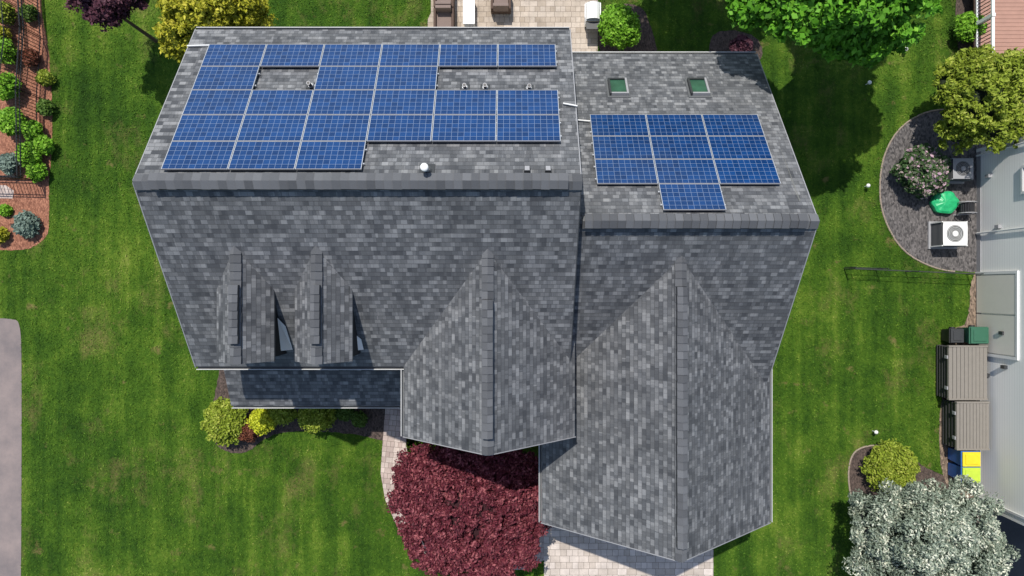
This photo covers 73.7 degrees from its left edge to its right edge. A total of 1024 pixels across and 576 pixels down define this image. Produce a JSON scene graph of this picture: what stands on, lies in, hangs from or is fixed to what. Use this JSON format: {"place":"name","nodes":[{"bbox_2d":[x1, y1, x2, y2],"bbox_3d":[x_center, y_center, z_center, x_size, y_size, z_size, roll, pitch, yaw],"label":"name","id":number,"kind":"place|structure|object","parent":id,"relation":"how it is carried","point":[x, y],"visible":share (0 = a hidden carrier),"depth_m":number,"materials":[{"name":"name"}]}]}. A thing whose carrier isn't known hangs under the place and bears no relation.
{"place":"outdoors","nodes":[
{"label":"outdoors","id":0,"kind":"place"},
{"bbox_2d":[0,185,13,197],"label":"garden path","id":1,"kind":"structure","parent":0,"point":[6,191],"depth_m":25.68,"materials":[{"name":"beige stone"}]},
{"bbox_2d":[0,318,21,575],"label":"side driveway","id":2,"kind":"structure","parent":0,"point":[10,443],"depth_m":25.69,"materials":[{"name":"concrete"}]},
{"bbox_2d":[0,0,1003,575],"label":"ground","id":3,"kind":"structure","parent":0,"point":[168,506],"depth_m":25.70,"materials":[{"name":"green plant"}]},
{"bbox_2d":[0,0,52,250],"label":"mulch bed","id":4,"kind":"object","parent":3,"relation":"on","point":[32,197],"visible":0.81,"depth_m":25.69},
{"bbox_2d":[0,226,9,243],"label":"garden shrub","id":5,"kind":"object","parent":4,"relation":"on","point":[4,234],"visible":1,"depth_m":25.42,"materials":[{"name":"yellow plant"}]},
{"bbox_2d":[0,25,12,38],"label":"garden shrub","id":6,"kind":"object","parent":4,"relation":"on","point":[5,29],"visible":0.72,"depth_m":25.30,"materials":[{"name":"green plant"}]},
{"bbox_2d":[0,203,13,216],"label":"garden shrub","id":7,"kind":"object","parent":4,"relation":"on","point":[6,210],"visible":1,"depth_m":25.49,"materials":[{"name":"green plant"}]},
{"bbox_2d":[0,1,17,24],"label":"garden shrub","id":8,"kind":"object","parent":4,"relation":"on","point":[7,14],"visible":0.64,"depth_m":25.17,"materials":[{"name":"green plant"}]},
{"bbox_2d":[0,36,18,64],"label":"garden shrub","id":9,"kind":"object","parent":4,"relation":"on","point":[12,48],"visible":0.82,"depth_m":25.14,"materials":[{"name":"green plant"}]},
{"bbox_2d":[0,152,19,175],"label":"garden shrub","id":10,"kind":"object","parent":4,"relation":"on","point":[8,164],"visible":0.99,"depth_m":25.23,"materials":[{"name":"blue plant"}]},
{"bbox_2d":[0,72,22,101],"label":"garden shrub","id":11,"kind":"object","parent":4,"relation":"on","point":[7,91],"visible":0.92,"depth_m":25.11,"materials":[{"name":"green plant"}]},
{"bbox_2d":[0,0,24,85],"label":"metal garden fence","id":12,"kind":"object","parent":4,"relation":"on","point":[3,24],"visible":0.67,"depth_m":24.98,"materials":[{"name":"black metal"}]},
{"bbox_2d":[0,106,27,135],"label":"garden shrub","id":13,"kind":"object","parent":4,"relation":"on","point":[7,121],"visible":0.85,"depth_m":25.03,"materials":[{"name":"green plant"}]},
{"bbox_2d":[0,0,42,181],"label":"metal garden fence","id":14,"kind":"object","parent":4,"relation":"on","point":[7,177],"visible":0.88,"depth_m":24.80,"materials":[{"name":"black metal"}]},
{"bbox_2d":[10,210,41,238],"bbox_3d":[-18.077,-2.365,25.440,1.018,0.621,1.099,0,90,0],"label":"garden shrub","id":15,"kind":"object","parent":4,"relation":"on","point":[25,224],"visible":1,"depth_m":25.28,"materials":[{"name":"blue plant"}]},
{"bbox_2d":[14,140,42,166],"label":"garden shrub","id":16,"kind":"object","parent":4,"relation":"on","point":[35,156],"visible":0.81,"depth_m":25.16,"materials":[{"name":"green plant"}]},
{"bbox_2d":[19,3,37,22],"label":"garden shrub","id":17,"kind":"object","parent":4,"relation":"on","point":[30,13],"visible":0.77,"depth_m":25.33,"materials":[{"name":"green plant"}]},
{"bbox_2d":[20,48,40,66],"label":"garden shrub","id":18,"kind":"object","parent":4,"relation":"on","point":[36,55],"visible":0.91,"depth_m":25.33,"materials":[{"name":"red plant"}]},
{"bbox_2d":[21,120,43,140],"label":"garden shrub","id":19,"kind":"object","parent":4,"relation":"on","point":[34,128],"visible":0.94,"depth_m":25.15,"materials":[{"name":"green plant"}]},
{"bbox_2d":[25,162,48,182],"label":"garden shrub","id":20,"kind":"object","parent":4,"relation":"on","point":[37,171],"visible":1,"depth_m":25.27,"materials":[{"name":"green plant"}]},
{"bbox_2d":[32,134,55,155],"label":"garden shrub","id":21,"kind":"object","parent":4,"relation":"on","point":[44,144],"visible":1,"depth_m":25.23,"materials":[{"name":"green plant"}]},
{"bbox_2d":[34,69,55,86],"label":"garden shrub","id":22,"kind":"object","parent":4,"relation":"on","point":[45,77],"visible":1,"depth_m":25.31,"materials":[{"name":"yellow plant"}]},
{"bbox_2d":[35,97,56,116],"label":"garden shrub","id":23,"kind":"object","parent":4,"relation":"on","point":[44,107],"visible":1,"depth_m":25.33,"materials":[{"name":"green plant"}]},
{"bbox_2d":[63,0,157,42],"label":"purple plum tree","id":24,"kind":"object","parent":3,"relation":"on","point":[112,13],"visible":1,"depth_m":22.13,"materials":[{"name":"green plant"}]},
{"bbox_2d":[152,0,277,63],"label":"golden cypress tree","id":25,"kind":"object","parent":3,"relation":"on","point":[181,20],"visible":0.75,"depth_m":21.12,"materials":[{"name":"yellow plant"}]},
{"bbox_2d":[213,370,384,452],"bbox_3d":[-7.198,4.074,25.690,8.278,0.001,4.300,0,90,0],"label":"front mulch bed","id":26,"kind":"object","parent":3,"relation":"on","point":[373,428],"visible":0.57,"depth_m":25.69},
{"bbox_2d":[199,396,248,446],"bbox_3d":[-10.570,4.907,25.168,1.911,1.165,1.924,0,90,0],"label":"golden spirea shrub","id":27,"kind":"object","parent":26,"relation":"on","point":[222,424],"visible":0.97,"depth_m":24.84,"materials":[{"name":"yellow plant"}]},
{"bbox_2d":[237,416,258,442],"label":"barberry shrub","id":28,"kind":"object","parent":26,"relation":"on","point":[247,434],"visible":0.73,"depth_m":25.03,"materials":[{"name":"red plant"}]},
{"bbox_2d":[245,408,276,435],"bbox_3d":[-9.192,4.887,25.184,1.104,1.133,1.009,44,90,0],"label":"golden globe shrub","id":29,"kind":"object","parent":26,"relation":"on","point":[260,421],"visible":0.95,"depth_m":24.86,"materials":[{"name":"yellow plant"}]},
{"bbox_2d":[266,408,297,425],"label":"boxwood shrub","id":30,"kind":"object","parent":26,"relation":"on","point":[279,416],"visible":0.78,"depth_m":24.91,"materials":[{"name":"green plant"}]},
{"bbox_2d":[294,408,336,433],"bbox_3d":[-7.211,4.674,25.177,1.522,1.145,1.472,0,90,0],"label":"boxwood shrub","id":31,"kind":"object","parent":26,"relation":"on","point":[314,420],"visible":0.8,"depth_m":24.89,"materials":[{"name":"green plant"}]},
{"bbox_2d":[334,408,354,421],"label":"boxwood shrub","id":32,"kind":"object","parent":26,"relation":"on","point":[344,414],"visible":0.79,"depth_m":25.30,"materials":[{"name":"green plant"}]},
{"bbox_2d":[351,410,367,427],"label":"boxwood shrub","id":33,"kind":"object","parent":26,"relation":"on","point":[359,419],"visible":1,"depth_m":25.31,"materials":[{"name":"green plant"}]},
{"bbox_2d":[275,286,363,356],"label":"windows doors and porch","id":34,"kind":"structure","parent":3,"relation":"on","point":[282,343],"depth_m":19.24,"materials":[{"name":"grey glass"}]},
{"bbox_2d":[381,408,543,569],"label":"walkway","id":35,"kind":"structure","parent":3,"relation":"on","point":[394,441],"depth_m":25.68,"materials":[{"name":"beige stone"}]},
{"bbox_2d":[385,443,551,575],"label":"japanese maple tree","id":36,"kind":"object","parent":3,"relation":"on","point":[472,514],"visible":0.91,"depth_m":22.68,"materials":[{"name":"red plant"}]},
{"bbox_2d":[598,4,656,51],"bbox_3d":[4.340,-9.598,25.690,2.240,0.001,2.211,0,90,0],"label":"back mulch bed","id":37,"kind":"object","parent":3,"relation":"on","point":[646,43],"visible":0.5,"depth_m":25.69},
{"bbox_2d":[597,2,641,50],"bbox_3d":[3.912,-9.537,24.998,1.674,1.504,1.746,0,90,0],"label":"boxwood shrub","id":38,"kind":"object","parent":37,"relation":"on","point":[618,25],"visible":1,"depth_m":24.57,"materials":[{"name":"green plant"}]},
{"bbox_2d":[709,30,762,58],"bbox_3d":[8.412,-8.964,25.690,2.036,0.001,1.475,0,90,0],"label":"back mulch bed","id":39,"kind":"object","parent":3,"relation":"on","point":[720,41],"visible":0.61,"depth_m":25.69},
{"bbox_2d":[729,33,753,51],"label":"garden shrub","id":40,"kind":"object","parent":39,"relation":"on","point":[741,43],"visible":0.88,"depth_m":25.12,"materials":[{"name":"purple plant"}]},
{"bbox_2d":[725,0,942,69],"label":"maple tree","id":41,"kind":"object","parent":3,"relation":"on","point":[869,34],"visible":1,"depth_m":19.01,"materials":[{"name":"green plant"}]},
{"bbox_2d":[844,267,888,268],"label":"garden gate","id":42,"kind":"structure","parent":3,"relation":"on","point":[866,267],"depth_m":25.14,"materials":[{"name":"metal"}]},
{"bbox_2d":[845,268,983,274],"bbox_3d":[14.805,-0.615,25.245,4.663,0.910,0.034,2,90,0],"label":"wire fence","id":43,"kind":"object","parent":3,"relation":"on","point":[917,271],"visible":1,"depth_m":24.94,"materials":[{"name":"metal"}]},
{"bbox_2d":[849,446,1002,574],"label":"shrub mulch bed","id":44,"kind":"object","parent":3,"relation":"on","point":[857,477],"visible":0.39,"depth_m":25.69,"materials":[{"name":"brown wood"}]},
{"bbox_2d":[848,445,873,492],"bbox_3d":[13.136,6.755,25.685,1.126,0.060,2.627,36,90,0],"label":"bed edging","id":45,"kind":"object","parent":44,"relation":"on","point":[850,463],"visible":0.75,"depth_m":25.66,"materials":[{"name":"stone"}]},
{"bbox_2d":[859,438,920,491],"bbox_3d":[13.931,6.574,25.139,2.228,1.222,2.112,0,90,0],"label":"boxwood shrub","id":46,"kind":"object","parent":44,"relation":"on","point":[897,463],"visible":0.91,"depth_m":24.81,"materials":[{"name":"yellow plant"}]},
{"bbox_2d":[842,474,1020,575],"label":"flowering tree","id":47,"kind":"object","parent":44,"relation":"on","point":[913,529],"visible":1,"depth_m":22.74,"materials":[{"name":"white blossoms"},{"name":"leaves"},{"name":"bark"}]},
{"bbox_2d":[881,110,991,271],"bbox_3d":[16.094,-3.668,25.690,4.518,0.001,6.224,0,90,0],"label":"gravel bed","id":48,"kind":"object","parent":3,"relation":"on","point":[908,216],"visible":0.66,"depth_m":25.69,"materials":[{"name":"grey gravel"}]},
{"bbox_2d":[879,109,954,271],"bbox_3d":[15.389,-3.672,25.685,3.155,0.060,6.160,0,90,0],"label":"bed edging","id":49,"kind":"object","parent":48,"relation":"on","point":[902,248],"visible":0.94,"depth_m":25.66,"materials":[{"name":"stone"}]},
{"bbox_2d":[889,142,951,199],"bbox_3d":[15.135,-4.225,25.079,2.092,1.343,1.987,34,90,0],"label":"rhododendron shrub","id":50,"kind":"object","parent":48,"relation":"on","point":[921,172],"visible":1,"depth_m":24.73,"materials":[{"name":"green plant"}]},
{"bbox_2d":[929,191,958,213],"bbox_3d":[16.193,-3.197,25.532,1.050,0.364,0.861,0,90,0],"label":"green plastic sandbox","id":51,"kind":"object","parent":48,"relation":"on","point":[945,202],"visible":0.98,"depth_m":25.42,"materials":[{"name":"green plastic"}]},
{"bbox_2d":[928,221,967,248],"bbox_3d":[16.170,-1.985,25.290,1.060,0.820,1.030,0,90,0],"label":"air conditioner","id":52,"kind":"object","parent":48,"relation":"on","point":[947,234],"visible":1,"depth_m":24.95,"materials":[{"name":"grey metal"}]},
{"bbox_2d":[947,158,972,183],"bbox_3d":[16.525,-4.375,25.340,0.910,0.720,0.910,0,90,0],"label":"air conditioner","id":53,"kind":"object","parent":48,"relation":"on","point":[961,171],"visible":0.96,"depth_m":25.00,"materials":[{"name":"grey metal"}]},
{"bbox_2d":[939,275,976,497],"bbox_3d":[17.329,3.663,25.686,2.519,0.001,8.882,0,90,0],"label":"side gravel bed","id":54,"kind":"object","parent":3,"relation":"on","point":[970,320],"visible":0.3,"depth_m":25.69,"materials":[{"name":"gravel"}]},
{"bbox_2d":[941,327,963,342],"bbox_3d":[16.323,1.750,25.331,0.557,0.732,0.580,0,90,0],"label":"wheeled trash bin","id":55,"kind":"object","parent":54,"relation":"on","point":[952,335],"visible":1,"depth_m":24.99,"materials":[{"name":"black plastic"}]},
{"bbox_2d":[936,345,987,399],"bbox_3d":[16.585,3.085,25.250,1.450,0.860,1.990,0,90,0],"label":"storage box","id":56,"kind":"object","parent":54,"relation":"on","point":[961,372],"visible":1,"depth_m":24.84,"materials":[{"name":"plastic"}]},
{"bbox_2d":[948,448,980,466],"bbox_3d":[16.643,6.200,25.181,0.727,1.032,0.600,0,90,0],"label":"wheeled trash bin","id":57,"kind":"object","parent":54,"relation":"on","point":[966,458],"visible":0.8,"depth_m":24.69,"materials":[{"name":"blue plastic"}]},
{"bbox_2d":[948,463,980,482],"bbox_3d":[16.643,6.780,25.181,0.727,1.032,0.630,0,90,0],"label":"wheeled trash bin","id":58,"kind":"object","parent":54,"relation":"on","point":[955,469],"visible":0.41,"depth_m":24.71,"materials":[{"name":"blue plastic"}]},
{"bbox_2d":[942,399,989,449],"bbox_3d":[16.695,5.000,25.200,1.230,0.960,1.760,0,90,0],"label":"storage box","id":59,"kind":"object","parent":54,"relation":"on","point":[965,424],"visible":1,"depth_m":24.74,"materials":[{"name":"plastic"}]},
{"bbox_2d":[961,325,988,343],"bbox_3d":[16.973,1.720,25.206,0.727,0.982,0.660,0,90,0],"label":"wheeled trash bin","id":60,"kind":"object","parent":54,"relation":"on","point":[973,334],"visible":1,"depth_m":24.74,"materials":[{"name":"green plastic"}]},
{"bbox_2d":[931,43,1023,155],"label":"yellow green shrub","id":61,"kind":"object","parent":3,"relation":"on","point":[980,93],"visible":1,"depth_m":23.09,"materials":[{"name":"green plant"}]},
{"bbox_2d":[955,0,1023,101],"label":"neighbour mulch bed","id":62,"kind":"object","parent":3,"relation":"on","point":[963,6],"visible":0.18,"depth_m":25.69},
{"bbox_2d":[952,10,987,42],"bbox_3d":[16.862,-9.627,25.213,1.244,1.074,1.263,0,90,0],"label":"garden shrub","id":63,"kind":"object","parent":62,"relation":"on","point":[965,27],"visible":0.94,"depth_m":24.95,"materials":[{"name":"green plant"}]},
{"bbox_2d":[974,0,1023,53],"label":"wooden deck","id":64,"kind":"structure","parent":3,"relation":"on","point":[1004,20],"depth_m":24.94,"materials":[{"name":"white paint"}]},
{"bbox_2d":[976,136,1023,525],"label":"walls","id":65,"kind":"structure","parent":3,"relation":"on","point":[999,198],"depth_m":24.26,"materials":[{"name":"white plastic"}]},
{"bbox_2d":[975,142,1023,517],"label":"windows and fixtures","id":66,"kind":"structure","parent":65,"relation":"attached to","point":[997,294],"depth_m":24.36,"materials":[{"name":"white glass"}]},
{"bbox_2d":[428,0,597,51],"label":"patio","id":67,"kind":"structure","parent":0,"point":[547,13],"depth_m":25.68,"materials":[{"name":"beige stone"}]},
{"bbox_2d":[433,5,454,26],"bbox_3d":[-2.518,-9.950,25.282,0.750,0.804,0.750,0,90,0],"label":"patio chair","id":68,"kind":"object","parent":67,"relation":"on","point":[443,15],"visible":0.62,"depth_m":25.26,"materials":[{"name":"beige fabric"}]},
{"bbox_2d":[433,0,454,10],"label":"patio chair","id":69,"kind":"object","parent":67,"relation":"on","point":[445,2],"visible":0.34,"depth_m":25.12,"materials":[{"name":"brown wicker"}]},
{"bbox_2d":[463,0,474,26],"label":"patio table","id":70,"kind":"object","parent":67,"relation":"on","point":[468,12],"visible":0.91,"depth_m":25.24,"materials":[{"name":"white paint"}]},
{"bbox_2d":[491,0,510,13],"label":"patio chair","id":71,"kind":"object","parent":67,"relation":"on","point":[500,6],"visible":1,"depth_m":25.20,"materials":[{"name":"brown wicker"}]},
{"bbox_2d":[584,1,600,28],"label":"barbecue grill","id":72,"kind":"object","parent":67,"relation":"on","point":[592,12],"visible":0.96,"depth_m":24.80,"materials":[{"name":"white paint"}]},
{"bbox_2d":[544,526,712,575],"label":"driveway","id":73,"kind":"structure","parent":0,"point":[567,553],"depth_m":25.68,"materials":[{"name":"beige stone"}]},
{"bbox_2d":[782,153,799,200],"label":"walls","id":74,"kind":"structure","parent":0,"point":[793,182],"depth_m":18.69,"materials":[{"name":"beige plastic"}]},
{"bbox_2d":[136,30,815,559],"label":"roof","id":75,"kind":"structure","parent":74,"relation":"on","point":[402,278],"depth_m":18.93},
{"bbox_2d":[161,44,561,169],"bbox_3d":[-3.715,-4.951,18.220,9.990,2.729,4.070,0,90,0],"label":"solar panel array","id":76,"kind":"object","parent":75,"relation":"attached to","point":[231,119],"visible":1,"depth_m":18.09,"materials":[{"name":"blue photovoltaic glass"},{"name":"aluminium"},{"name":"grey metal"}]},
{"bbox_2d":[187,44,589,121],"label":"conduits","id":77,"kind":"object","parent":75,"relation":"attached to","point":[563,103],"visible":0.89,"depth_m":19.61,"materials":[{"name":"white paint"}]},
{"bbox_2d":[306,81,550,172],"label":"roof vents","id":78,"kind":"object","parent":75,"relation":"on","point":[426,168],"visible":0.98,"depth_m":18.39,"materials":[{"name":"grey metal"}]},
{"bbox_2d":[132,27,816,561],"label":"gutters and rake boards","id":79,"kind":"object","parent":75,"relation":"attached to","point":[578,231],"visible":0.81,"depth_m":20.27,"materials":[{"name":"grey metal"}]},
{"bbox_2d":[132,173,819,562],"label":"ridge caps","id":80,"kind":"object","parent":75,"relation":"on","point":[358,181],"visible":1,"depth_m":17.76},
{"bbox_2d":[605,78,711,97],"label":"skylights","id":81,"kind":"object","parent":75,"relation":"on","point":[695,87],"visible":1,"depth_m":21.17,"materials":[{"name":"green glass"}]},
{"bbox_2d":[589,114,780,210],"bbox_3d":[4.818,-3.608,19.174,5.076,2.396,3.136,0,90,0],"label":"solar panel array","id":82,"kind":"object","parent":75,"relation":"attached to","point":[691,172],"visible":1,"depth_m":19.28,"materials":[{"name":"blue photovoltaic glass"},{"name":"aluminium"},{"name":"grey metal"}]},
{"bbox_2d":[953,201,976,215],"bbox_3d":[16.899,-2.978,25.371,0.638,0.680,0.520,0,90,0],"label":"hose reel","id":83,"kind":"object","parent":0,"point":[967,207],"visible":0.99,"depth_m":25.18,"materials":[{"name":"grey metal"}]},
{"bbox_2d":[967,498,1023,575],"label":"neighbour driveway","id":84,"kind":"structure","parent":0,"point":[1013,531],"depth_m":25.68,"materials":[{"name":"grey asphalt"}]}
]}

